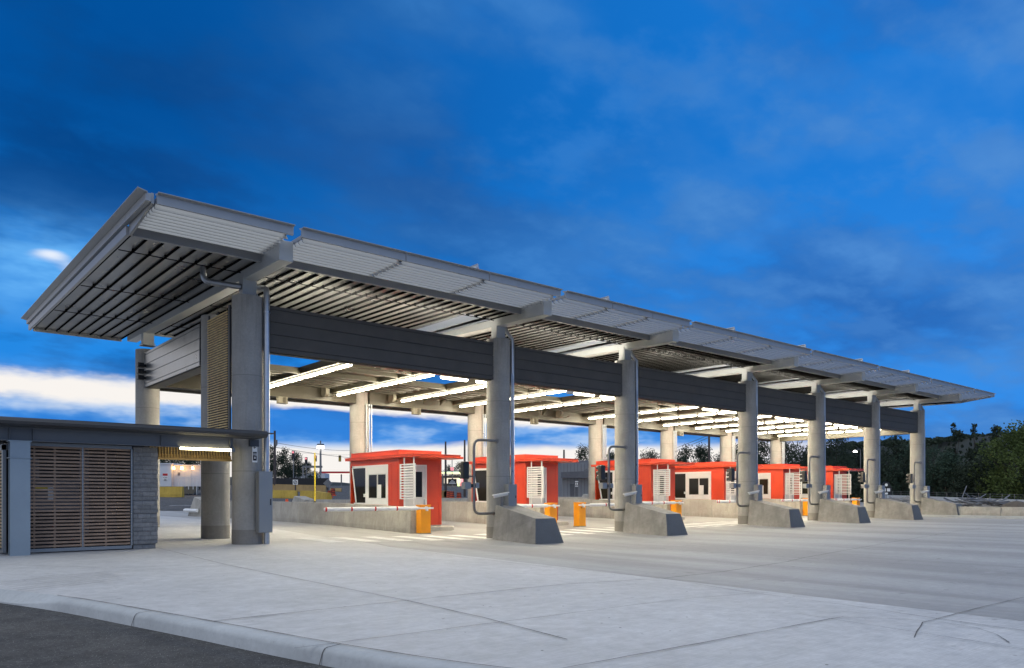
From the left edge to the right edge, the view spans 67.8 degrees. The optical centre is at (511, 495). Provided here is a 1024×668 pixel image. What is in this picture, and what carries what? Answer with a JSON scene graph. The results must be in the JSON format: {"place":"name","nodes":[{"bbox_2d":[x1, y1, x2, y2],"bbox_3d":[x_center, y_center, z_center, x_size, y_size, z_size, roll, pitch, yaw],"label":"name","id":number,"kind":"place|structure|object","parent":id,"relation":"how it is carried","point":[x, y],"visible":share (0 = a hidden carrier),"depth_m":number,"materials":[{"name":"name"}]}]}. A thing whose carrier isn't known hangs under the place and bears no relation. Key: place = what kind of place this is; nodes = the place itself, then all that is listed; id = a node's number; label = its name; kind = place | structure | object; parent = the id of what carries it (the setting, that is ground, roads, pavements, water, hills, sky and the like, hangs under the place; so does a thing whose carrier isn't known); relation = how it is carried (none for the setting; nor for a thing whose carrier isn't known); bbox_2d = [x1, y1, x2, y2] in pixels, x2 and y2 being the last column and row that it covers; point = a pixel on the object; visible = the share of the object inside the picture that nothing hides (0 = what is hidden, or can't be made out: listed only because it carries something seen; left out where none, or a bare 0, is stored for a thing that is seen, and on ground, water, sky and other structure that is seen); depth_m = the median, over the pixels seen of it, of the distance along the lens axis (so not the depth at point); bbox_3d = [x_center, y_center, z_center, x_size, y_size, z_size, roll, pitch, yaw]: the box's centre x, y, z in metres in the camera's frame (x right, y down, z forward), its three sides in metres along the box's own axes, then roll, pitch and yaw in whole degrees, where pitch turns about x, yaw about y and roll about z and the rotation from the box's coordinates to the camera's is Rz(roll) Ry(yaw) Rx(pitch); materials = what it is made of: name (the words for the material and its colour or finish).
{"place":"outdoors","nodes":[
{"label":"outdoors","id":0,"kind":"place"},
{"bbox_2d":[0,603,332,667],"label":"road","id":1,"kind":"structure","parent":0,"point":[30,637],"depth_m":7.71,"materials":[{"name":"asphalt"}]},
{"bbox_2d":[0,589,499,667],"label":"kerb","id":2,"kind":"structure","parent":1,"relation":"on","point":[286,646],"depth_m":7.85,"materials":[{"name":"concrete"}]},
{"bbox_2d":[183,497,200,516],"bbox_3d":[-20.660,0.786,50.474,1.384,1.397,2.898,0,0,-40],"label":"concrete wedge","id":3,"kind":"object","parent":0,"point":[194,509],"visible":0.46,"depth_m":49.95,"materials":[{"name":"white paint"}]},
{"bbox_2d":[292,496,311,501],"bbox_3d":[-15.141,0.735,54.904,1.195,1.397,2.590,0,0,-40],"label":"concrete wedge","id":4,"kind":"object","parent":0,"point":[300,498],"visible":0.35,"depth_m":54.48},
{"bbox_2d":[160,485,467,509],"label":"approach road","id":5,"kind":"structure","parent":0,"point":[184,502],"depth_m":79.12,"materials":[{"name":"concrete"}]},
{"bbox_2d":[160,486,183,496],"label":"road barrier","id":6,"kind":"object","parent":5,"relation":"on","point":[177,491],"visible":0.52,"depth_m":77.75,"materials":[{"name":"yellow paint"}]},
{"bbox_2d":[160,463,200,494],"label":"site trailer","id":7,"kind":"object","parent":5,"relation":"on","point":[188,477],"visible":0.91,"depth_m":84.44,"materials":[{"name":"metal"}]},
{"bbox_2d":[273,490,297,497],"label":"road barrier","id":8,"kind":"object","parent":5,"relation":"on","point":[284,493],"visible":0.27,"depth_m":79.78,"materials":[{"name":"yellow paint"}]},
{"bbox_2d":[273,484,326,491],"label":"road barrier","id":9,"kind":"object","parent":5,"relation":"on","point":[320,488],"visible":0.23,"depth_m":99.78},
{"bbox_2d":[276,478,328,489],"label":"fence","id":10,"kind":"object","parent":5,"relation":"on","point":[305,481],"visible":0.51,"depth_m":104.97,"materials":[{"name":"metal"}]},
{"bbox_2d":[313,491,331,498],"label":"road barrier","id":11,"kind":"object","parent":5,"relation":"on","point":[322,495],"visible":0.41,"depth_m":75.39,"materials":[{"name":"yellow paint"}]},
{"bbox_2d":[442,471,467,485],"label":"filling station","id":12,"kind":"object","parent":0,"point":[459,480],"visible":0.33,"depth_m":149.50,"materials":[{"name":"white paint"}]},
{"bbox_2d":[0,502,1023,667],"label":"pavement","id":13,"kind":"structure","parent":0,"point":[909,582],"depth_m":11.63,"materials":[{"name":"concrete"}]},
{"bbox_2d":[0,416,273,555],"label":"washroom","id":14,"kind":"structure","parent":13,"relation":"on","point":[70,485],"depth_m":19.23,"materials":[{"name":"metal"}]},
{"bbox_2d":[178,446,234,451],"bbox_3d":[-8.241,-1.280,20.571,1.480,0.160,0.100,0,0,-40],"label":"passage lamp","id":15,"kind":"object","parent":14,"relation":"attached to","point":[232,449],"visible":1,"depth_m":20.56,"materials":[{"name":"white"}]},
{"bbox_2d":[273,431,277,484],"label":"utility pole","id":16,"kind":"object","parent":13,"relation":"on","point":[274,464],"visible":0.83,"depth_m":99.88,"materials":[{"name":"metal"}]},
{"bbox_2d":[270,446,298,477],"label":"tree","id":17,"kind":"object","parent":13,"relation":"on","point":[283,458],"visible":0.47,"depth_m":149.43,"materials":[{"name":"green plant"}]},
{"bbox_2d":[276,461,299,477],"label":"tree","id":18,"kind":"object","parent":13,"relation":"on","point":[289,469],"visible":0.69,"depth_m":139.76,"materials":[{"name":"green plant"}]},
{"bbox_2d":[283,450,303,477],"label":"tree","id":19,"kind":"object","parent":13,"relation":"on","point":[298,462],"visible":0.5,"depth_m":149.53,"materials":[{"name":"green plant"}]},
{"bbox_2d":[230,501,415,533],"bbox_3d":[-11.771,0.975,39.918,0.420,1.325,24.487,0,0,-40],"label":"concrete barrier","id":20,"kind":"object","parent":13,"relation":"on","point":[402,521],"visible":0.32,"depth_m":34.65,"materials":[{"name":"concrete"}]},
{"bbox_2d":[314,453,315,501],"bbox_3d":[-9.690,-0.867,37.422,0.150,2.470,0.150,0,0,-40],"label":"marker post","id":21,"kind":"object","parent":20,"relation":"on","point":[314,477],"visible":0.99,"depth_m":37.39,"materials":[{"name":"yellow paint"}]},
{"bbox_2d":[324,505,433,533],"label":"barrier gate","id":22,"kind":"structure","parent":13,"relation":"on","point":[423,519],"depth_m":30.32,"materials":[{"name":"metal"}]},
{"bbox_2d":[308,499,544,523],"bbox_3d":[-6.424,0.924,44.404,0.420,1.325,24.487,0,0,-40],"label":"concrete barrier","id":23,"kind":"object","parent":13,"relation":"on","point":[458,511],"visible":0.23,"depth_m":39.67,"materials":[{"name":"concrete"}]},
{"bbox_2d":[431,525,453,530],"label":"traffic island","id":24,"kind":"structure","parent":13,"relation":"on","point":[441,528],"depth_m":32.62,"materials":[{"name":"concrete"}]},
{"bbox_2d":[345,450,462,525],"bbox_3d":[-4.731,-0.276,33.736,2.880,3.285,5.860,0,0,-40],"label":"toll booth","id":25,"kind":"object","parent":24,"relation":"on","point":[403,478],"visible":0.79,"depth_m":32.76,"materials":[{"name":"metal"}]},
{"bbox_2d":[352,464,387,505],"bbox_3d":[-6.302,-0.344,33.737,0.065,1.980,3.200,0,0,-40],"label":"window frame","id":26,"kind":"structure","parent":25,"relation":"in","point":[366,479],"depth_m":33.64,"materials":[{"name":"white paint"}]},
{"bbox_2d":[406,466,424,505],"bbox_3d":[-4.089,-0.004,32.310,1.010,2.500,0.120,0,0,-40],"label":"door","id":27,"kind":"structure","parent":25,"relation":"in","point":[420,470],"depth_m":32.42,"materials":[{"name":"paint"}]},
{"bbox_2d":[21,186,994,544],"bbox_3d":[6.555,-3.431,40.868,53.560,10.056,17.600,0,0,-40],"label":"canopy","id":28,"kind":"object","parent":13,"relation":"on","point":[143,268],"visible":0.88,"depth_m":27.89,"materials":[{"name":"metal"}]},
{"bbox_2d":[137,362,145,379],"bbox_3d":[-14.324,-4.810,29.565,0.420,0.720,0.240,0,0,-40],"label":"signal cluster","id":29,"kind":"object","parent":28,"relation":"attached to","point":[140,371],"visible":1,"depth_m":29.42,"materials":[{"name":"black plastic"}]},
{"bbox_2d":[207,305,230,428],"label":"slat tower","id":30,"kind":"structure","parent":28,"relation":"attached to","point":[220,368],"depth_m":22.62,"materials":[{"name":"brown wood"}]},
{"bbox_2d":[256,471,272,532],"bbox_3d":[-7.096,0.185,21.806,0.400,1.750,0.280,0,0,-40],"label":"electrical cabinet","id":31,"kind":"object","parent":28,"relation":"attached to","point":[264,501],"visible":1,"depth_m":21.70,"materials":[{"name":"metal"}]},
{"bbox_2d":[472,439,498,514],"bbox_3d":[-0.925,-0.687,27.326,0.174,2.770,1.230,0,0,45],"label":"guard pipe","id":32,"kind":"object","parent":28,"relation":"attached to","point":[473,475],"visible":0.99,"depth_m":26.94,"materials":[{"name":"metal"}]},
{"bbox_2d":[459,461,471,478],"bbox_3d":[-1.623,-0.893,26.943,0.490,0.620,0.356,0,0,-40],"label":"traffic signal","id":33,"kind":"object","parent":32,"relation":"attached to","point":[464,469],"visible":1,"depth_m":26.73,"materials":[{"name":"black plastic"}]},
{"bbox_2d":[461,482,478,488],"bbox_3d":[-1.468,-0.353,26.906,0.640,0.240,0.240,0,0,-40],"label":"card reader","id":34,"kind":"object","parent":32,"relation":"attached to","point":[466,485],"visible":1,"depth_m":26.73,"materials":[{"name":"grey paint"}]},
{"bbox_2d":[504,484,516,505],"bbox_3d":[-0.048,0.047,27.797,0.400,0.920,0.280,0,0,-40],"label":"electrical cabinet","id":35,"kind":"object","parent":28,"relation":"attached to","point":[510,498],"visible":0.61,"depth_m":27.69,"materials":[{"name":"metal"}]},
{"bbox_2d":[608,445,627,510],"bbox_3d":[4.423,-0.738,31.812,0.174,2.770,1.230,0,0,45],"label":"guard pipe","id":36,"kind":"object","parent":28,"relation":"attached to","point":[625,447],"visible":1,"depth_m":31.40,"materials":[{"name":"metal"}]},
{"bbox_2d":[596,465,607,479],"bbox_3d":[3.724,-0.943,31.429,0.490,0.620,0.356,0,0,-40],"label":"traffic signal","id":37,"kind":"object","parent":36,"relation":"attached to","point":[600,472],"visible":1,"depth_m":31.22,"materials":[{"name":"black plastic"}]},
{"bbox_2d":[631,485,641,502],"bbox_3d":[5.299,-0.003,32.283,0.400,0.920,0.280,0,0,-40],"label":"electrical cabinet","id":38,"kind":"object","parent":28,"relation":"attached to","point":[637,497],"visible":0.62,"depth_m":32.17,"materials":[{"name":"metal"}]},
{"bbox_2d":[736,452,750,506],"bbox_3d":[11.478,-0.818,37.732,0.174,2.770,1.230,0,0,45],"label":"guard pipe","id":39,"kind":"object","parent":28,"relation":"attached to","point":[747,453],"visible":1,"depth_m":37.34,"materials":[{"name":"metal"}]},
{"bbox_2d":[726,468,735,480],"bbox_3d":[10.780,-1.023,37.349,0.490,0.620,0.356,0,0,-40],"label":"traffic signal","id":40,"kind":"object","parent":39,"relation":"attached to","point":[731,474],"visible":1,"depth_m":37.16,"materials":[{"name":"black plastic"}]},
{"bbox_2d":[754,485,761,500],"bbox_3d":[12.355,-0.083,38.203,0.400,0.920,0.280,0,0,-40],"label":"electrical cabinet","id":41,"kind":"object","parent":28,"relation":"attached to","point":[759,494],"visible":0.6,"depth_m":38.05,"materials":[{"name":"metal"}]},
{"bbox_2d":[808,455,819,504],"bbox_3d":[16.741,-0.857,42.147,0.174,2.770,1.230,0,0,45],"label":"guard pipe","id":42,"kind":"object","parent":28,"relation":"attached to","point":[818,457],"visible":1,"depth_m":41.77,"materials":[{"name":"metal"}]},
{"bbox_2d":[866,458,875,503],"bbox_3d":[21.928,-0.895,46.499,0.174,2.770,1.230,0,0,45],"label":"guard pipe","id":43,"kind":"object","parent":28,"relation":"attached to","point":[874,459],"visible":1,"depth_m":46.09,"materials":[{"name":"metal"}]},
{"bbox_2d":[0,518,1022,667],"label":"pavement joint","id":44,"kind":"object","parent":13,"relation":"on","point":[541,616],"visible":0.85,"depth_m":8.89,"materials":[{"name":"concrete"}]},
{"bbox_2d":[492,505,563,543],"bbox_3d":[0.548,1.010,26.915,1.336,1.327,2.336,0,0,-40],"label":"concrete wedge","id":45,"kind":"object","parent":13,"relation":"on","point":[519,524],"visible":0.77,"depth_m":26.41,"materials":[{"name":"concrete"}]},
{"bbox_2d":[517,503,559,521],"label":"barrier gate","id":46,"kind":"structure","parent":13,"relation":"on","point":[550,509],"depth_m":34.82,"materials":[{"name":"metal"}]},
{"bbox_2d":[298,518,806,541],"bbox_3d":[9.557,1.446,37.873,41.850,0.254,2.650,0,0,-40],"label":"crosswalk marking","id":47,"kind":"object","parent":13,"relation":"on","point":[365,540],"visible":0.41,"depth_m":28.23,"materials":[{"name":"white paint"}]},
{"bbox_2d":[442,498,670,518],"bbox_3d":[0.632,0.844,50.324,0.420,1.325,24.487,0,0,-40],"label":"concrete barrier","id":48,"kind":"object","parent":13,"relation":"on","point":[566,507],"visible":0.12,"depth_m":45.31,"materials":[{"name":"concrete"}]},
{"bbox_2d":[557,521,568,525],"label":"traffic island","id":49,"kind":"structure","parent":13,"relation":"on","point":[559,523],"depth_m":37.20,"materials":[{"name":"concrete"}]},
{"bbox_2d":[469,454,577,519],"bbox_3d":[0.616,-0.327,38.223,2.880,3.285,5.860,0,0,-40],"label":"toll booth","id":50,"kind":"object","parent":49,"relation":"on","point":[536,479],"visible":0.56,"depth_m":36.80,"materials":[{"name":"metal"}]},
{"bbox_2d":[475,467,510,501],"bbox_3d":[-0.954,-0.394,38.224,0.065,1.980,3.200,0,0,-40],"label":"window frame","id":51,"kind":"structure","parent":50,"relation":"in","point":[480,474],"depth_m":38.92,"materials":[{"name":"white paint"}]},
{"bbox_2d":[530,468,545,511],"bbox_3d":[1.258,-0.054,36.797,1.010,2.500,0.120,0,0,-40],"label":"door","id":52,"kind":"structure","parent":50,"relation":"in","point":[534,500],"depth_m":36.78,"materials":[{"name":"paint"}]},
{"bbox_2d":[575,444,587,460],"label":"tree","id":53,"kind":"object","parent":13,"relation":"on","point":[583,452],"visible":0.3,"depth_m":109.59,"materials":[{"name":"green plant"}]},
{"bbox_2d":[558,459,614,496],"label":"grey building","id":54,"kind":"structure","parent":13,"relation":"on","point":[569,474],"depth_m":82.15,"materials":[{"name":"metal"}]},
{"bbox_2d":[573,502,614,526],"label":"barrier gate","id":55,"kind":"structure","parent":13,"relation":"on","point":[579,514],"depth_m":36.18,"materials":[{"name":"metal"}]},
{"bbox_2d":[558,497,737,518],"bbox_3d":[5.895,0.805,54.739,0.420,1.325,24.487,0,0,-40],"label":"concrete barrier","id":56,"kind":"object","parent":13,"relation":"on","point":[701,508],"visible":0.19,"depth_m":47.13,"materials":[{"name":"concrete"}]},
{"bbox_2d":[640,447,658,458],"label":"tree","id":57,"kind":"object","parent":13,"relation":"on","point":[650,454],"visible":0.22,"depth_m":129.72,"materials":[{"name":"green plant"}]},
{"bbox_2d":[623,503,687,535],"bbox_3d":[5.895,0.964,31.401,1.336,1.336,2.336,0,0,-40],"label":"concrete wedge","id":58,"kind":"object","parent":13,"relation":"on","point":[643,518],"visible":0.9,"depth_m":30.93,"materials":[{"name":"concrete"}]},
{"bbox_2d":[642,500,683,516],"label":"barrier gate","id":59,"kind":"structure","parent":13,"relation":"on","point":[676,505],"depth_m":40.75,"materials":[{"name":"metal"}]},
{"bbox_2d":[575,497,802,515],"bbox_3d":[11.082,0.766,59.091,0.420,1.325,24.487,0,0,-40],"label":"concrete barrier","id":60,"kind":"object","parent":13,"relation":"on","point":[798,505],"visible":0.12,"depth_m":50.28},
{"bbox_2d":[677,443,703,462],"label":"tree","id":61,"kind":"object","parent":13,"relation":"on","point":[683,456],"visible":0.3,"depth_m":117.21,"materials":[{"name":"green plant"}]},
{"bbox_2d":[690,442,717,462],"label":"tree","id":62,"kind":"object","parent":13,"relation":"on","point":[703,454],"visible":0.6,"depth_m":124.74,"materials":[{"name":"green plant"}]},
{"bbox_2d":[758,441,769,464],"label":"tree","id":63,"kind":"object","parent":13,"relation":"on","point":[765,449],"visible":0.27,"depth_m":111.82,"materials":[{"name":"green plant"}]},
{"bbox_2d":[748,500,804,527],"bbox_3d":[12.951,0.883,37.321,1.336,1.334,2.336,0,0,-40],"label":"concrete wedge","id":64,"kind":"object","parent":13,"relation":"on","point":[764,513],"visible":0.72,"depth_m":36.89,"materials":[{"name":"concrete"}]},
{"bbox_2d":[781,498,807,515],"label":"barrier gate","id":65,"kind":"structure","parent":13,"relation":"on","point":[805,506],"depth_m":49.51,"materials":[{"name":"metal"}]},
{"bbox_2d":[785,441,807,465],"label":"tree","id":66,"kind":"object","parent":13,"relation":"on","point":[791,456],"visible":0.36,"depth_m":111.08,"materials":[{"name":"green plant"}]},
{"bbox_2d":[826,438,857,482],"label":"tree","id":67,"kind":"object","parent":13,"relation":"on","point":[833,455],"visible":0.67,"depth_m":99.20,"materials":[{"name":"green plant"}]},
{"bbox_2d":[818,499,870,522],"bbox_3d":[18.214,0.844,41.737,1.336,1.334,2.336,0,0,-40],"label":"concrete wedge","id":68,"kind":"object","parent":13,"relation":"on","point":[831,510],"visible":0.86,"depth_m":41.33,"materials":[{"name":"concrete"}]},
{"bbox_2d":[834,498,861,505],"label":"barrier gate","id":69,"kind":"structure","parent":13,"relation":"on","point":[855,501],"depth_m":53.39,"materials":[{"name":"metal"}]},
{"bbox_2d":[846,448,863,498],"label":"tree","id":70,"kind":"object","parent":13,"relation":"on","point":[858,461],"visible":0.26,"depth_m":119.66,"materials":[{"name":"green plant"}]},
{"bbox_2d":[880,435,909,494],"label":"tree","id":71,"kind":"object","parent":13,"relation":"on","point":[895,443],"visible":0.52,"depth_m":86.13,"materials":[{"name":"green plant"}]},
{"bbox_2d":[881,468,909,495],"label":"tree","id":72,"kind":"object","parent":13,"relation":"on","point":[895,485],"visible":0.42,"depth_m":85.29,"materials":[{"name":"green plant"}]},
{"bbox_2d":[874,498,922,519],"bbox_3d":[23.400,0.805,46.088,1.336,1.334,2.336,0,0,-40],"label":"concrete wedge","id":73,"kind":"object","parent":13,"relation":"on","point":[885,508],"visible":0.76,"depth_m":45.70,"materials":[{"name":"concrete"}]},
{"bbox_2d":[888,439,928,494],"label":"tree","id":74,"kind":"object","parent":13,"relation":"on","point":[900,454],"visible":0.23,"depth_m":84.48,"materials":[{"name":"green plant"}]},
{"bbox_2d":[925,444,951,496],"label":"tree","id":75,"kind":"object","parent":13,"relation":"on","point":[934,475],"visible":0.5,"depth_m":81.30,"materials":[{"name":"green plant"}]},
{"bbox_2d":[921,497,961,514],"bbox_3d":[28.533,0.781,50.394,1.336,1.334,2.336,0,0,-40],"label":"concrete wedge","id":76,"kind":"object","parent":13,"relation":"on","point":[931,506],"visible":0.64,"depth_m":50.15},
{"bbox_2d":[925,449,968,496],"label":"tree","id":77,"kind":"object","parent":13,"relation":"on","point":[948,460],"visible":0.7,"depth_m":79.34,"materials":[{"name":"green plant"}]},
{"bbox_2d":[940,422,966,492],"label":"tree","id":78,"kind":"object","parent":13,"relation":"on","point":[956,434],"visible":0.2,"depth_m":83.98,"materials":[{"name":"green plant"}]},
{"bbox_2d":[885,495,1023,504],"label":"concrete barrier","id":79,"kind":"object","parent":13,"relation":"on","point":[940,498],"visible":0.23,"depth_m":72.90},
{"bbox_2d":[895,491,1023,499],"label":"wire fence","id":80,"kind":"object","parent":13,"relation":"on","point":[961,497],"visible":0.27,"depth_m":71.59,"materials":[{"name":"metal"}]},
{"bbox_2d":[939,464,981,497],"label":"tree","id":81,"kind":"object","parent":13,"relation":"on","point":[959,484],"visible":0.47,"depth_m":77.06,"materials":[{"name":"green plant"}]},
{"bbox_2d":[964,423,984,495],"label":"tree","id":82,"kind":"object","parent":13,"relation":"on","point":[971,450],"visible":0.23,"depth_m":80.02,"materials":[{"name":"green plant"}]},
{"bbox_2d":[955,453,997,498],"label":"tree","id":83,"kind":"object","parent":13,"relation":"on","point":[970,467],"visible":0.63,"depth_m":75.39,"materials":[{"name":"green plant"}]},
{"bbox_2d":[943,486,1017,506],"bbox_3d":[36.853,0.563,59.952,7.758,2.711,3.295,0,0,0],"label":"rubble heap","id":84,"kind":"object","parent":13,"relation":"on","point":[975,502],"visible":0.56,"depth_m":59.21,"materials":[{"name":"concrete"}]},
{"bbox_2d":[958,506,1023,515],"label":"concrete barrier","id":85,"kind":"object","parent":13,"relation":"on","point":[996,511],"visible":0.59,"depth_m":47.86,"materials":[{"name":"concrete"}]},
{"bbox_2d":[972,424,1011,492],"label":"tree","id":86,"kind":"object","parent":13,"relation":"on","point":[994,430],"visible":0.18,"depth_m":75.77,"materials":[{"name":"green plant"}]},
{"bbox_2d":[968,420,1023,498],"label":"tree","id":87,"kind":"object","parent":13,"relation":"on","point":[1008,437],"visible":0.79,"depth_m":71.67,"materials":[{"name":"green plant"}]},
{"bbox_2d":[975,463,1019,498],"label":"tree","id":88,"kind":"object","parent":13,"relation":"on","point":[998,470],"visible":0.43,"depth_m":72.51,"materials":[{"name":"green plant"}]},
{"bbox_2d":[992,421,1023,499],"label":"tree","id":89,"kind":"object","parent":13,"relation":"on","point":[1021,440],"visible":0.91,"depth_m":69.02,"materials":[{"name":"green plant"}]},
{"bbox_2d":[996,463,1023,498],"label":"tree","id":90,"kind":"object","parent":13,"relation":"on","point":[1019,477],"visible":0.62,"depth_m":70.10,"materials":[{"name":"green plant"}]},
{"bbox_2d":[1000,501,1023,506],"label":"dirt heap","id":91,"kind":"object","parent":13,"relation":"on","point":[1015,504],"visible":0.38,"depth_m":57.34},
{"bbox_2d":[0,0,1023,482],"label":"sky","id":92,"kind":"structure","parent":0,"point":[845,178],"materials":[{"name":"blue"}]},
{"bbox_2d":[591,459,694,507],"bbox_3d":[7.672,-0.407,44.142,2.880,3.285,5.860,0,0,-40],"label":"toll booth","id":93,"kind":"object","parent":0,"point":[656,479],"visible":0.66,"depth_m":42.69,"materials":[{"name":"metal"}]},
{"bbox_2d":[597,470,614,499],"bbox_3d":[6.101,-0.474,44.143,0.065,1.980,3.200,0,0,-40],"label":"window frame","id":94,"kind":"structure","parent":93,"relation":"in","point":[603,492],"depth_m":44.71,"materials":[{"name":"white paint"}]},
{"bbox_2d":[654,472,665,500],"bbox_3d":[8.313,-0.134,42.716,1.010,2.500,0.120,0,0,-40],"label":"door","id":95,"kind":"structure","parent":93,"relation":"in","point":[660,498],"depth_m":42.77,"materials":[{"name":"paint"}]},
{"bbox_2d":[675,461,762,499],"bbox_3d":[12.935,-0.446,48.558,2.880,3.285,5.860,0,0,-40],"label":"toll booth","id":96,"kind":"object","parent":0,"point":[704,480],"visible":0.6,"depth_m":47.64,"materials":[{"name":"metal"}]},
{"bbox_2d":[675,471,710,499],"bbox_3d":[11.364,-0.513,48.559,0.065,1.980,3.200,0,0,-40],"label":"window frame","id":97,"kind":"structure","parent":96,"relation":"in","point":[688,482],"depth_m":48.42,"materials":[{"name":"white paint"}]},
{"bbox_2d":[758,464,807,498],"bbox_3d":[18.121,-0.484,52.909,2.880,3.285,5.860,0,0,-40],"label":"toll booth","id":98,"kind":"object","parent":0,"point":[778,481],"visible":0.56,"depth_m":51.44,"materials":[{"name":"metal"}]},
{"bbox_2d":[758,473,770,498],"bbox_3d":[16.551,-0.552,52.910,0.065,1.980,3.200,0,0,-40],"label":"window frame","id":99,"kind":"structure","parent":98,"relation":"in","point":[764,479],"depth_m":51.97,"materials":[{"name":"white paint"}]},
{"bbox_2d":[800,466,863,498],"bbox_3d":[23.254,-0.509,57.215,2.880,3.285,5.860,0,0,-40],"label":"toll booth","id":100,"kind":"object","parent":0,"point":[836,478],"visible":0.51,"depth_m":55.46,"materials":[{"name":"metal"}]},
{"bbox_2d":[800,475,807,497],"bbox_3d":[21.684,-0.576,57.216,0.065,1.980,3.200,0,0,-40],"label":"window frame","id":101,"kind":"structure","parent":100,"relation":"in","point":[804,490],"depth_m":56.97,"materials":[{"name":"white paint"}]},
{"bbox_2d":[826,435,1019,497],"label":"hill","id":102,"kind":"structure","parent":0,"point":[964,442],"depth_m":111.20,"materials":[{"name":"green plant"}]},
{"bbox_2d":[758,431,1023,501],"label":"undergrowth","id":103,"kind":"object","parent":102,"relation":"on","point":[929,441],"visible":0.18,"depth_m":106.36,"materials":[{"name":"green plant"}]},
{"bbox_2d":[922,515,1023,518],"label":"sidewalk","id":104,"kind":"structure","parent":0,"point":[977,516],"depth_m":48.04,"materials":[{"name":"concrete"}]},
{"bbox_2d":[882,482,891,497],"bbox_3d":[30.465,0.045,61.995,0.840,2.336,0.090,0,0,2],"label":"lane sign","id":105,"kind":"object","parent":104,"relation":"on","point":[888,488],"visible":0.7,"depth_m":61.95,"materials":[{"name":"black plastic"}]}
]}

